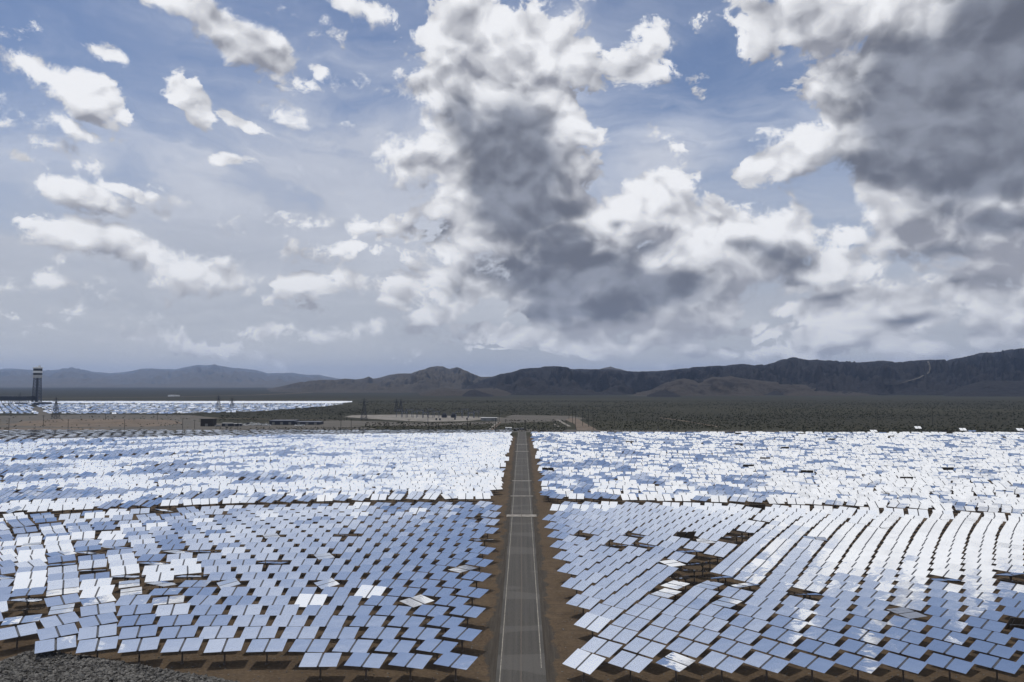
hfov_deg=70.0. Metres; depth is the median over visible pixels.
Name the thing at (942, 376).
dark hills
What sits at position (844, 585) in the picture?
heliostat
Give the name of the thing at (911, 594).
heliostat
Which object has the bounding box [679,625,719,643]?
heliostat
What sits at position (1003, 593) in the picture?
heliostat
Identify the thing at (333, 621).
heliostat
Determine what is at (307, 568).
heliostat
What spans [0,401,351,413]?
heliostat field
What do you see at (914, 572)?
heliostat
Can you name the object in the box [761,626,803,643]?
heliostat
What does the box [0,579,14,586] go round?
heliostat
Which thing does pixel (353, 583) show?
heliostat
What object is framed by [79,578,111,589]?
heliostat
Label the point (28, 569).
heliostat
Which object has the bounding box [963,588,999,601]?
heliostat
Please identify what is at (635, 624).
heliostat
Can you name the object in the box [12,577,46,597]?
heliostat
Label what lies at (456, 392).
grey foothills
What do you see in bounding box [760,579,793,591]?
heliostat
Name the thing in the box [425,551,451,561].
heliostat
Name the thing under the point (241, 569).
heliostat
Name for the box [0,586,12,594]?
heliostat
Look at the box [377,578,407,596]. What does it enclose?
heliostat
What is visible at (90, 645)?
heliostat
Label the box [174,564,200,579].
heliostat
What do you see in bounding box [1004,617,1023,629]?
heliostat
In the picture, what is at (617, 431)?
graded earth
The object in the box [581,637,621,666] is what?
heliostat
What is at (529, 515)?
concrete crossing
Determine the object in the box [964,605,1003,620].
heliostat
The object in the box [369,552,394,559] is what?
heliostat
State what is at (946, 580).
heliostat
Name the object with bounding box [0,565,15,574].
heliostat
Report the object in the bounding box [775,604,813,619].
heliostat
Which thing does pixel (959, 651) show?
heliostat
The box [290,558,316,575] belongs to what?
heliostat
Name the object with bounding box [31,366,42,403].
solar tower
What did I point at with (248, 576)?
heliostat
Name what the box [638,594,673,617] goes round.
heliostat
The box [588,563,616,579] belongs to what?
heliostat
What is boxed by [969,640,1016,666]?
heliostat
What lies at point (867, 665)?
heliostat
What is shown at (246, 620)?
heliostat
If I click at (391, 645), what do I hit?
heliostat
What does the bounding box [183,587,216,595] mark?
heliostat
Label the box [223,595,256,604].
heliostat
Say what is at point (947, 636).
heliostat
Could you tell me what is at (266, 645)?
heliostat
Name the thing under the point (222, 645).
heliostat
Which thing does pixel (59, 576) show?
heliostat
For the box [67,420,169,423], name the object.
dirt mound
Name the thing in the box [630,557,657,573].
heliostat
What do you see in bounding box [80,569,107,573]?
heliostat
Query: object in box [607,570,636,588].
heliostat
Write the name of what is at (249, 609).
heliostat
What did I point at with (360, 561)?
heliostat
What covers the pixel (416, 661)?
heliostat
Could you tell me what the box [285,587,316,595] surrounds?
heliostat
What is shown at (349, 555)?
heliostat
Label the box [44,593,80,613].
heliostat
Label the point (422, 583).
heliostat
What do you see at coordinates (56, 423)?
dirt mound
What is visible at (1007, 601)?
heliostat
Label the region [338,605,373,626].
heliostat
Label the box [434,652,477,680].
heliostat
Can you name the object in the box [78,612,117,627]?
heliostat
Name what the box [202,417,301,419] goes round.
dirt track
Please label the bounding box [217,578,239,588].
heliostat
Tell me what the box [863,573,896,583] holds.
heliostat
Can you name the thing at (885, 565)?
heliostat
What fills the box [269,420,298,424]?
long building
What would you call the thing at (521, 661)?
road
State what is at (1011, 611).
heliostat
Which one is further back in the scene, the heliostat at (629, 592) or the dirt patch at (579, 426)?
the dirt patch at (579, 426)
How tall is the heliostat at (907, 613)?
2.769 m
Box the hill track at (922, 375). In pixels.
[892,361,930,384]
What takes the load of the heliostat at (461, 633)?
on the desert ground
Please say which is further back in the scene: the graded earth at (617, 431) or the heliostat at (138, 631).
the graded earth at (617, 431)
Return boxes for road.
[495,431,546,681]
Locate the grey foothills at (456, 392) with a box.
[418,388,510,395]
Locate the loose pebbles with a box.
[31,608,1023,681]
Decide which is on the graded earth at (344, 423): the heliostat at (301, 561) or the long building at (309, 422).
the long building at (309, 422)
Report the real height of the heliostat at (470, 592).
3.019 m
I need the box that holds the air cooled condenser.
[0,392,35,403]
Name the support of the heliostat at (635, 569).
on the desert ground
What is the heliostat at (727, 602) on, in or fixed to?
on the desert ground
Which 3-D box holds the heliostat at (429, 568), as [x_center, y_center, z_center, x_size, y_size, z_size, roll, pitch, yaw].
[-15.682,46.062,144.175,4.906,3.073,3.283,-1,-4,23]
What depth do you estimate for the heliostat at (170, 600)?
123.23 m
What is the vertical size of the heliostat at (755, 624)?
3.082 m
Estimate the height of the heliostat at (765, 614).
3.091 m
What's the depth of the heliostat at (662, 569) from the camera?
143.51 m
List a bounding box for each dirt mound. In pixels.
[0,422,89,424]
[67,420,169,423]
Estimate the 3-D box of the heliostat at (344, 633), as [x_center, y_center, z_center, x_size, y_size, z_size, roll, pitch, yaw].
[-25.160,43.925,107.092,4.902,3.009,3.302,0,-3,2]
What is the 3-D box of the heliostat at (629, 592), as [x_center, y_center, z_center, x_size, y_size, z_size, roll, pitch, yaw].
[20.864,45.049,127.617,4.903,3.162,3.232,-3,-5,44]
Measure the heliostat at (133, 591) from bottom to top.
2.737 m
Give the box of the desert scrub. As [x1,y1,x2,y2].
[0,400,1023,431]
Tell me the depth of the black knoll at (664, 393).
2227.33 m
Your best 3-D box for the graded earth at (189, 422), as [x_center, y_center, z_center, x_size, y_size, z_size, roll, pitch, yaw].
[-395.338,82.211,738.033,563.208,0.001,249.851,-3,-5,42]
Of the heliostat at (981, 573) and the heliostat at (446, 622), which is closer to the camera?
the heliostat at (446, 622)
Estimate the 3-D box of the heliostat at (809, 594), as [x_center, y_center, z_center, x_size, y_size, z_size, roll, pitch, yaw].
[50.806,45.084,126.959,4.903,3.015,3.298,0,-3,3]
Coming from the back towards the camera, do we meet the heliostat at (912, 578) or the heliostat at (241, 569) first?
the heliostat at (241, 569)
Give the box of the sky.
[0,0,1023,378]
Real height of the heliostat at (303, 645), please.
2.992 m
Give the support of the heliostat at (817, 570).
on the desert ground
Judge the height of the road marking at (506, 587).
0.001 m
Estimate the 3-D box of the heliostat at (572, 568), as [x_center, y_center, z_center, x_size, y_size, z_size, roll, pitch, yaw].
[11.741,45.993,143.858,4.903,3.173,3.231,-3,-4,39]
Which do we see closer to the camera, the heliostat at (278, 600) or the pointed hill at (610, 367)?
the heliostat at (278, 600)
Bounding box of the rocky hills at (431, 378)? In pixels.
[267,366,488,392]
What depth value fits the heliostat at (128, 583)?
133.50 m
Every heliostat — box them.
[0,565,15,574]
[0,575,12,579]
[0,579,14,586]
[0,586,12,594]
[0,622,37,649]
[1,614,41,636]
[4,607,42,623]
[7,598,43,615]
[10,586,46,606]
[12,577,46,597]
[13,570,46,584]
[15,565,47,575]
[35,635,75,653]
[36,623,78,639]
[39,612,78,636]
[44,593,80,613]
[46,587,78,597]
[47,571,78,584]
[47,578,78,590]
[48,565,76,575]
[48,603,74,614]
[76,636,118,656]
[78,559,106,573]
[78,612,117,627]
[78,623,116,644]
[79,572,109,581]
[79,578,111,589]
[79,585,114,604]
[79,594,115,615]
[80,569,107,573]
[80,602,115,618]
[109,558,136,568]
[111,564,139,580]
[112,575,141,588]
[115,594,151,615]
[117,603,153,625]
[117,614,156,635]
[118,625,157,639]
[118,636,160,663]
[119,579,139,587]
[120,587,141,596]
[140,562,167,564]
[142,564,171,574]
[145,570,174,587]
[147,581,176,596]
[150,588,182,604]
[152,595,184,604]
[155,603,190,625]
[157,614,193,626]
[159,625,198,649]
[160,637,203,663]
[170,558,196,574]
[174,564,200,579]
[177,575,207,579]
[178,580,211,586]
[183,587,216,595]
[187,595,222,605]
[191,604,226,626]
[195,615,231,625]
[199,625,238,638]
[201,558,227,566]
[204,564,230,582]
[204,637,245,664]
[207,571,237,580]
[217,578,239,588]
[218,587,249,596]
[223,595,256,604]
[228,604,262,615]
[230,558,256,574]
[233,615,269,626]
[236,564,262,582]
[240,571,269,589]
[240,626,278,638]
[246,638,287,664]
[247,578,277,597]
[252,586,284,606]
[258,595,291,616]
[259,561,285,575]
[265,604,299,615]
[266,565,293,582]
[272,571,301,589]
[272,615,308,626]
[278,579,308,597]
[280,626,319,638]
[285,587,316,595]
[288,639,330,652]
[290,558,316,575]
[295,594,327,616]
[297,565,324,581]
[299,653,341,680]
[302,605,336,615]
[304,572,332,589]
[310,615,346,626]
[314,578,338,597]
[319,558,346,574]
[320,627,359,639]
[321,587,351,596]
[327,565,354,581]
[329,595,362,615]
[332,639,373,653]
[334,571,363,579]
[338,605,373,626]
[340,552,365,559]
[344,579,374,587]
[344,652,387,680]
[348,558,375,565]
[349,615,386,638]
[354,585,386,605]
[356,564,385,573]
[361,626,400,651]
[364,595,398,615]
[366,571,396,580]
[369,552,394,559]
[374,638,416,655]
[375,605,411,626]
[377,558,405,565]
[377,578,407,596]
[387,564,415,579]
[388,586,420,605]
[388,615,425,638]
[388,652,431,680]
[397,552,422,560]
[397,571,427,587]
[400,594,433,616]
[401,626,440,651]
[406,558,434,567]
[409,578,439,595]
[413,604,448,627]
[416,638,457,665]
[418,564,446,579]
[422,586,454,605]
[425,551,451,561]
[427,615,464,638]
[429,571,459,587]
[434,595,469,616]
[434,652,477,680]
[436,557,462,571]
[442,578,473,596]
[442,625,481,651]
[448,565,475,579]
[449,604,485,627]
[453,551,478,564]
[456,586,487,606]
[462,571,490,588]
[466,557,493,571]
[553,551,579,562]
[557,563,585,576]
[561,577,591,593]
[562,649,605,681]
[566,594,600,615]
[570,557,597,570]
[574,612,610,638]
[576,570,605,586]
[581,585,613,604]
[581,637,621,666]
[582,551,608,564]
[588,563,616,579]
[588,603,623,627]
[595,578,625,595]
[598,625,637,652]
[600,557,626,571]
[602,594,636,617]
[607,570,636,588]
[608,650,652,681]
[611,551,636,565]
[612,614,649,639]
[615,586,647,607]
[618,564,646,581]
[623,637,665,657]
[626,604,661,628]
[628,578,658,598]
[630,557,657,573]
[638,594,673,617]
[638,625,677,652]
[639,571,668,590]
[640,551,665,567]
[649,564,677,582]
[651,614,689,631]
[652,588,680,607]
[656,652,694,681]
[659,559,684,575]
[660,580,689,599]
[662,604,698,619]
[666,638,708,666]
[667,552,695,569]
[670,575,699,590]
[673,594,708,617]
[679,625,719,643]
[681,568,706,583]
[685,586,717,608]
[688,562,716,576]
[690,614,728,631]
[695,580,722,599]
[697,556,721,569]
[699,651,744,681]
[700,604,736,619]
[702,576,731,591]
[709,638,752,657]
[710,564,739,583]
[711,597,741,607]
[718,586,752,608]
[719,625,760,643]
[720,558,746,576]
[728,583,759,589]
[729,615,768,631]
[734,571,765,590]
[738,604,775,620]
[740,564,770,574]
[744,651,789,681]
[745,595,780,609]
[749,558,777,568]
[752,638,795,657]
[753,587,787,599]
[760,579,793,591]
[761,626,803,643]
[767,571,798,583]
[768,615,808,631]
[772,565,803,575]
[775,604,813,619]
[778,559,807,568]
[781,595,817,609]
[789,652,835,681]
[790,593,820,598]
[793,579,826,599]
[796,639,840,657]
[798,572,830,592]
[803,565,834,575]
[803,626,843,644]
[808,559,838,568]
[808,615,847,631]
[812,605,849,620]
[816,595,853,609]
[822,587,857,600]
[826,579,859,591]
[830,572,863,583]
[834,565,865,576]
[834,652,881,681]
[838,559,868,569]
[840,639,883,657]
[844,626,885,644]
[847,615,886,631]
[850,605,888,620]
[853,596,890,609]
[856,587,892,600]
[859,580,894,591]
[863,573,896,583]
[866,566,898,576]
[869,560,899,569]
[879,653,927,681]
[882,639,928,658]
[885,627,927,644]
[887,607,926,618]
[887,615,927,631]
[890,596,927,619]
[891,588,927,609]
[893,580,928,591]
[895,573,928,583]
[897,566,930,576]
[899,560,930,569]
[924,605,964,629]
[925,653,974,681]
[926,616,967,631]
[926,627,969,644]
[926,639,972,662]
[927,588,963,602]
[927,596,963,610]
[928,580,962,592]
[930,561,962,578]
[930,567,962,584]
[931,578,962,582]
[962,561,994,570]
[962,567,995,579]
[962,574,996,584]
[962,581,997,592]
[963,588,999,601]
[963,597,1000,610]
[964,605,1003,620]
[965,616,1006,641]
[967,627,1011,654]
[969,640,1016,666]
[972,653,1021,681]
[996,572,1023,579]
[996,581,1023,592]
[998,579,1023,582]
[998,589,1023,605]
[999,597,1023,609]
[1001,606,1023,617]
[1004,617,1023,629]
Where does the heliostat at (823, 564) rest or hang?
on the desert ground
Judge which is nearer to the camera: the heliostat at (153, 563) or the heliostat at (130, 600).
the heliostat at (130, 600)
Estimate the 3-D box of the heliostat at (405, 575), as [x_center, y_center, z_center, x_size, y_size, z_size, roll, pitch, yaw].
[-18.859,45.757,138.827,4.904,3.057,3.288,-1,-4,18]
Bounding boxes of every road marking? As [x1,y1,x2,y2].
[499,432,518,681]
[525,431,541,667]
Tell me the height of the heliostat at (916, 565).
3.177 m
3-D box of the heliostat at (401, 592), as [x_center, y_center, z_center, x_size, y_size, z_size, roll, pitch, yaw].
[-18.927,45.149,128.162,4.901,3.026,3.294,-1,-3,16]
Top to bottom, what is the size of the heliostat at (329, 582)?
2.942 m
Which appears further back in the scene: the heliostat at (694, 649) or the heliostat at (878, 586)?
the heliostat at (878, 586)
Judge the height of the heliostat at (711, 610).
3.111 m
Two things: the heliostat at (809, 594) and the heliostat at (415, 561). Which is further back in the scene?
the heliostat at (415, 561)
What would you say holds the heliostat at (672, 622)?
on the desert ground
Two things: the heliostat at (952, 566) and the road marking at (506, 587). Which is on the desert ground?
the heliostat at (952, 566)
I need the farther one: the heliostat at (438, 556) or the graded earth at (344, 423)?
the graded earth at (344, 423)
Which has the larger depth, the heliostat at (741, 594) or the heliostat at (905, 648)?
the heliostat at (741, 594)
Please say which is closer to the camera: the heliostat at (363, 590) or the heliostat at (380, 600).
the heliostat at (380, 600)
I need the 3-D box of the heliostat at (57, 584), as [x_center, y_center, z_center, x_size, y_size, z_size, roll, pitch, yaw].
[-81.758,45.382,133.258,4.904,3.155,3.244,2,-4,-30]
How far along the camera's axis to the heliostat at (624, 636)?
106.50 m
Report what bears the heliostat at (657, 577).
on the desert ground
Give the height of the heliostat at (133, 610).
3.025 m
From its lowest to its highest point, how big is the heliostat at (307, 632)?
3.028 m
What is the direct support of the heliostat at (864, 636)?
on the desert ground
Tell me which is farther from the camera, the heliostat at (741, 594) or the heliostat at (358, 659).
the heliostat at (741, 594)
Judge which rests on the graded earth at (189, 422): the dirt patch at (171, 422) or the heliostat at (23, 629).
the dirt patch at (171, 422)
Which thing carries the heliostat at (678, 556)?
on the desert ground
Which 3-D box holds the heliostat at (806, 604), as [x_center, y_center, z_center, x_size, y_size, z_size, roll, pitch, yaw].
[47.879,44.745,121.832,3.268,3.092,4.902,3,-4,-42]
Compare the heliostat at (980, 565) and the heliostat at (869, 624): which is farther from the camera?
the heliostat at (980, 565)
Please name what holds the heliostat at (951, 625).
on the desert ground
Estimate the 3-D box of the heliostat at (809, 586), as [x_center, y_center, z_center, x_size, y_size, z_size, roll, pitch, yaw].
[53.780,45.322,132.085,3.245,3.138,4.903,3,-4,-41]
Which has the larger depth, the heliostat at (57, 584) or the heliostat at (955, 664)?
the heliostat at (57, 584)
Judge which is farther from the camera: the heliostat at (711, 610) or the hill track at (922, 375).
the hill track at (922, 375)
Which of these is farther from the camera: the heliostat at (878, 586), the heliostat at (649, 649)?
the heliostat at (878, 586)
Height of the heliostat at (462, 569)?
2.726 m
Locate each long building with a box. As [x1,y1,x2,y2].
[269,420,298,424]
[294,421,323,424]
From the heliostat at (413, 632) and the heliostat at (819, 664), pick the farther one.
the heliostat at (413, 632)
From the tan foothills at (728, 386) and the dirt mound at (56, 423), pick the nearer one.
the dirt mound at (56, 423)
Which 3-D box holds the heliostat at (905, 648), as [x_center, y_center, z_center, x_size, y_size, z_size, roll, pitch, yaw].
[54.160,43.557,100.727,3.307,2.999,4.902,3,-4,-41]
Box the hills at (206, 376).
[0,364,337,387]
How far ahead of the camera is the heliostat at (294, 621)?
112.59 m
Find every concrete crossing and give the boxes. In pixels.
[506,514,520,516]
[522,514,536,516]
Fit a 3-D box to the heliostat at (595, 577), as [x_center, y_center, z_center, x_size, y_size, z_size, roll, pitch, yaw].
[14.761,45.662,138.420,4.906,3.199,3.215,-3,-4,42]
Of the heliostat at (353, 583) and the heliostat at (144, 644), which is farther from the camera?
the heliostat at (353, 583)
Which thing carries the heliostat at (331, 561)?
on the desert ground
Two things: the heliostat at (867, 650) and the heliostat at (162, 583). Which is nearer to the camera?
the heliostat at (867, 650)
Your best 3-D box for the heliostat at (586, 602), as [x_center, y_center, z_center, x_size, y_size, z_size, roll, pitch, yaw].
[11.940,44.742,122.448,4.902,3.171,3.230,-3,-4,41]
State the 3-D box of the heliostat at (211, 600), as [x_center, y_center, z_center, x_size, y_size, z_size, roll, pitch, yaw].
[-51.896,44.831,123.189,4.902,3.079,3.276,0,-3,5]
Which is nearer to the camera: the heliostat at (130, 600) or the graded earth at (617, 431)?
the heliostat at (130, 600)
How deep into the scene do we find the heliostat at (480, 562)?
149.47 m
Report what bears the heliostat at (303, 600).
on the desert ground
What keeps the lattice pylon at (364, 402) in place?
on the desert ground
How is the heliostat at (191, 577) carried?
on the desert ground
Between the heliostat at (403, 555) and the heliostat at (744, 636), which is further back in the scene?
the heliostat at (403, 555)
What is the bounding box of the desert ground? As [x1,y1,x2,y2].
[0,387,1023,681]
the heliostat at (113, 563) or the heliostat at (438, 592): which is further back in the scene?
the heliostat at (113, 563)
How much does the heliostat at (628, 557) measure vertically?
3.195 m
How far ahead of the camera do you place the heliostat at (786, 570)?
142.66 m
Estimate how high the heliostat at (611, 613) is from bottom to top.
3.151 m
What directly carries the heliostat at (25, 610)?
on the desert ground
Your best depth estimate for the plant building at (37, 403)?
1304.64 m
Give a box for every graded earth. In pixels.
[0,414,374,430]
[268,415,583,425]
[474,429,804,431]
[497,416,568,420]
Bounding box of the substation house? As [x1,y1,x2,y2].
[481,417,496,420]
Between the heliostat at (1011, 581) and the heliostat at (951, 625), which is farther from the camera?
the heliostat at (1011, 581)
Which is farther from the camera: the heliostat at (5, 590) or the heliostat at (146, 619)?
the heliostat at (5, 590)
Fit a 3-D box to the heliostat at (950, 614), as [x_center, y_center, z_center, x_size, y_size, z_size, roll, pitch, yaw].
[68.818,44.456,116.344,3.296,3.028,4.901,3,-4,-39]
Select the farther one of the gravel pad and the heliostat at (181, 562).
the gravel pad
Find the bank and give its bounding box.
[0,649,239,681]
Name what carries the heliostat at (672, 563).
on the desert ground
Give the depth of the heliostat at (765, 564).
148.11 m
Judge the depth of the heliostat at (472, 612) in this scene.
117.33 m
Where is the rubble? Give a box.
[0,657,178,681]
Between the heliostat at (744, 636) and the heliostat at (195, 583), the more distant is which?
the heliostat at (195, 583)
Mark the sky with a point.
(340, 189)
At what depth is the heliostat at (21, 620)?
113.06 m
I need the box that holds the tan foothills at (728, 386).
[632,376,868,395]
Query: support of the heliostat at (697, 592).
on the desert ground
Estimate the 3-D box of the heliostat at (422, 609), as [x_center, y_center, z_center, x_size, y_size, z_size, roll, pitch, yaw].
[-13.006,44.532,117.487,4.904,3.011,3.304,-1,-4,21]
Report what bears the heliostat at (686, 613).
on the desert ground
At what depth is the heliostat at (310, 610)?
117.74 m
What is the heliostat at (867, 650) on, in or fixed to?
on the desert ground
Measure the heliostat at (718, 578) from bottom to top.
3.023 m
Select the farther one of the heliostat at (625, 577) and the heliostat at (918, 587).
the heliostat at (625, 577)
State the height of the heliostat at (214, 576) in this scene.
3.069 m
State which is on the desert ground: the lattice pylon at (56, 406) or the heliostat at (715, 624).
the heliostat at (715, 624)
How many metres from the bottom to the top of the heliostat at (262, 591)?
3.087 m
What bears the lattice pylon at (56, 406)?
on the graded earth at (189, 422)
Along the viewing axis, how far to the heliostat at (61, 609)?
118.24 m
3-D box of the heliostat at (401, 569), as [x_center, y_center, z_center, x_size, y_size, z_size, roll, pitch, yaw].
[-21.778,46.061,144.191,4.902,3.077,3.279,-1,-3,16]
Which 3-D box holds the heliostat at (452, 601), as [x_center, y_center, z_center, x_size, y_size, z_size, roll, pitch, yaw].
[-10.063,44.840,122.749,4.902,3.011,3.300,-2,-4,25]
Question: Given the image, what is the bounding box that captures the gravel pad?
[346,414,499,421]
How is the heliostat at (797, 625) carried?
on the desert ground
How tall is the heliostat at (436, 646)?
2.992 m
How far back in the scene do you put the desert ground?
164.49 m
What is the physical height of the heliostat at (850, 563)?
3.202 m
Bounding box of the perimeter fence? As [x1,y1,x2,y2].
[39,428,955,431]
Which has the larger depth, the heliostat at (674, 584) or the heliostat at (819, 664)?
the heliostat at (674, 584)
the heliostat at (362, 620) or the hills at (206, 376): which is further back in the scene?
the hills at (206, 376)
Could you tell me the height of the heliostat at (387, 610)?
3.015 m
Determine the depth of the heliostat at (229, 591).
128.43 m
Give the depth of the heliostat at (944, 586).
131.40 m
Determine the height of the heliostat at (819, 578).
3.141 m
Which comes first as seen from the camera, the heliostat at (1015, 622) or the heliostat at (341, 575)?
the heliostat at (1015, 622)
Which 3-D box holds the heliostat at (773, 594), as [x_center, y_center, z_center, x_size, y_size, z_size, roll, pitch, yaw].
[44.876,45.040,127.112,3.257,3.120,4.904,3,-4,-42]
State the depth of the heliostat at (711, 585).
132.39 m
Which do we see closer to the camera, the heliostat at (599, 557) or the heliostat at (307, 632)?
the heliostat at (307, 632)
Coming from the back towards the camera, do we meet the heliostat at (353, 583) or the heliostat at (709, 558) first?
the heliostat at (709, 558)
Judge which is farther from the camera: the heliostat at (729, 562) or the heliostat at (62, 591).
the heliostat at (729, 562)
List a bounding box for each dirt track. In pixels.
[31,407,50,415]
[114,393,294,397]
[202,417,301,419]
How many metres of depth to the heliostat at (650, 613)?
116.98 m
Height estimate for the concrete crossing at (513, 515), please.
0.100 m
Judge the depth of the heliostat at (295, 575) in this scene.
138.98 m
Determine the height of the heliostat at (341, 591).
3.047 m
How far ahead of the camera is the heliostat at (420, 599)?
122.75 m
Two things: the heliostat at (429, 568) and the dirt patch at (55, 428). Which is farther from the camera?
the dirt patch at (55, 428)
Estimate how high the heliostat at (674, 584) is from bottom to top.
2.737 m
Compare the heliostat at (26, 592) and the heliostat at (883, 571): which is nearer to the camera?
the heliostat at (26, 592)
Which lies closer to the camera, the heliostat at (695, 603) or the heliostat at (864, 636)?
the heliostat at (864, 636)
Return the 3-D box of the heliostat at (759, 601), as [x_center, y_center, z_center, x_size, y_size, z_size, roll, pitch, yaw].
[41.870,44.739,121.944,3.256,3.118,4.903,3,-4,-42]
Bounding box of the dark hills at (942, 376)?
[465,348,1023,394]
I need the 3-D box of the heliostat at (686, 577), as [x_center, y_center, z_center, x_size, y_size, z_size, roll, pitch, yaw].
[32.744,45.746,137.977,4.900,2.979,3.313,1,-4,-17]
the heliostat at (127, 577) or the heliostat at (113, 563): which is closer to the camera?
the heliostat at (127, 577)
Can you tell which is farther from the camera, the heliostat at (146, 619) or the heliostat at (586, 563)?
the heliostat at (586, 563)
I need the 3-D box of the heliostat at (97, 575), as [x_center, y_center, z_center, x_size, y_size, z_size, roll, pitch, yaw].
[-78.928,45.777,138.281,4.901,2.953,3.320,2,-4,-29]
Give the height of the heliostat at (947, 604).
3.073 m
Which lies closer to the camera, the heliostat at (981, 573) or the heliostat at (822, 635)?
the heliostat at (822, 635)
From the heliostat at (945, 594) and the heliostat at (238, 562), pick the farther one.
the heliostat at (238, 562)
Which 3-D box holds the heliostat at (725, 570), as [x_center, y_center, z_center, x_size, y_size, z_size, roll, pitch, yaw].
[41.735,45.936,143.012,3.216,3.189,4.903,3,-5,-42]
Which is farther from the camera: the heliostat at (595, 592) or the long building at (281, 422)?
the long building at (281, 422)
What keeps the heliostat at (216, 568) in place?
on the desert ground
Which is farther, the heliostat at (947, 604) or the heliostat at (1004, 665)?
the heliostat at (947, 604)
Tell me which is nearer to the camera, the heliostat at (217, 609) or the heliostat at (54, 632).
the heliostat at (54, 632)
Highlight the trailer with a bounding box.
[222,423,232,425]
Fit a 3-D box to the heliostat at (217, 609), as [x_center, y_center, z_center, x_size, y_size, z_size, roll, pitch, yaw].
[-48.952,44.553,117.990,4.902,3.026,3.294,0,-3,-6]
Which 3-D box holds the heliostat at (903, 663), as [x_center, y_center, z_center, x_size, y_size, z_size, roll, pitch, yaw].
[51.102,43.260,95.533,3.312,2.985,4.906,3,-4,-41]
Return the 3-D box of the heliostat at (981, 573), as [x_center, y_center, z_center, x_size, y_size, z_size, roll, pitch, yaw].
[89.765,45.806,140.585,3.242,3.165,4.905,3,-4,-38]
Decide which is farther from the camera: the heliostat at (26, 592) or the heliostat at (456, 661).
the heliostat at (26, 592)
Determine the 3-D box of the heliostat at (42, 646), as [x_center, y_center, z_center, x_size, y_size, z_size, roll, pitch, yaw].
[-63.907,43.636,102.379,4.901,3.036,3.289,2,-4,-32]
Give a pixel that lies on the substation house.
(487, 419)
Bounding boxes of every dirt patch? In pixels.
[0,428,109,429]
[12,419,181,426]
[566,418,596,429]
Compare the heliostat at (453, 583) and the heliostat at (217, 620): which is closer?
the heliostat at (217, 620)
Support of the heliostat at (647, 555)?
on the desert ground
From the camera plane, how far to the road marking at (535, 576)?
140.43 m
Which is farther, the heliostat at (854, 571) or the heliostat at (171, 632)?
the heliostat at (854, 571)
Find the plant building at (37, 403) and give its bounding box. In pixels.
[34,402,51,405]
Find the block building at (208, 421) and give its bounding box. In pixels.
[200,418,216,425]
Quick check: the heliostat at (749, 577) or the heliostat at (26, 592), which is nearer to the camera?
the heliostat at (26, 592)
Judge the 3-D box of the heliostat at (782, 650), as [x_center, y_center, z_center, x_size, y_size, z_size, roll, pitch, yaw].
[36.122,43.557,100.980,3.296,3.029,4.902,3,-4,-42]
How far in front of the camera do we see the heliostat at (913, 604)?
121.42 m
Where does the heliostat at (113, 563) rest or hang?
on the desert ground
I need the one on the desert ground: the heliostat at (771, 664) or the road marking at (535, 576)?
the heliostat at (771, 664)
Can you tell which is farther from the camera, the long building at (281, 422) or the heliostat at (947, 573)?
the long building at (281, 422)
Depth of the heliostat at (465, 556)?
154.95 m
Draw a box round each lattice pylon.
[51,397,59,418]
[360,399,367,419]
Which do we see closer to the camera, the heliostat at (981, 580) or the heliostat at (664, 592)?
the heliostat at (664, 592)
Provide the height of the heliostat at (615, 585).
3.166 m
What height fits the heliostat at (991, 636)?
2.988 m
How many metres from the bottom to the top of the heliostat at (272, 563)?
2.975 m
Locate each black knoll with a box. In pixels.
[462,389,493,396]
[647,389,679,396]
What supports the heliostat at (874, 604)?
on the desert ground
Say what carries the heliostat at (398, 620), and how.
on the desert ground
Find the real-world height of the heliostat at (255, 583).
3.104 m
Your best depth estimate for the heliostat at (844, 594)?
126.89 m
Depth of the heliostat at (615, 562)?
149.11 m
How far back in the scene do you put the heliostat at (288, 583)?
133.62 m
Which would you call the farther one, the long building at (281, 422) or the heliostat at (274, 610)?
the long building at (281, 422)
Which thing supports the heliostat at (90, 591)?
on the desert ground
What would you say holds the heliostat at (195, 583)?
on the desert ground
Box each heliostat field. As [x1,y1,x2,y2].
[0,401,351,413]
[0,429,1023,664]
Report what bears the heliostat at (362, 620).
on the desert ground
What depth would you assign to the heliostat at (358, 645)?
101.81 m
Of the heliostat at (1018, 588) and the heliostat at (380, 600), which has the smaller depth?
the heliostat at (380, 600)
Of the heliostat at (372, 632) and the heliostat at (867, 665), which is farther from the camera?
the heliostat at (372, 632)
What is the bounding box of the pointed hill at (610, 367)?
[602,366,624,370]
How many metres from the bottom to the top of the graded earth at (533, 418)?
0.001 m
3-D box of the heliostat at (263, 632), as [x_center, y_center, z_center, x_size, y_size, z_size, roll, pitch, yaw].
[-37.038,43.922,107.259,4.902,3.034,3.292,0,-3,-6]
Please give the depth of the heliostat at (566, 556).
154.65 m
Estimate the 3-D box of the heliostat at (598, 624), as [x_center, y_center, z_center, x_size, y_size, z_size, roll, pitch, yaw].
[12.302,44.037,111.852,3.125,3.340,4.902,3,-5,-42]
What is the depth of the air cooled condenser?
1421.44 m
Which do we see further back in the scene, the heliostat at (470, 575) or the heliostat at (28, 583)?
the heliostat at (470, 575)

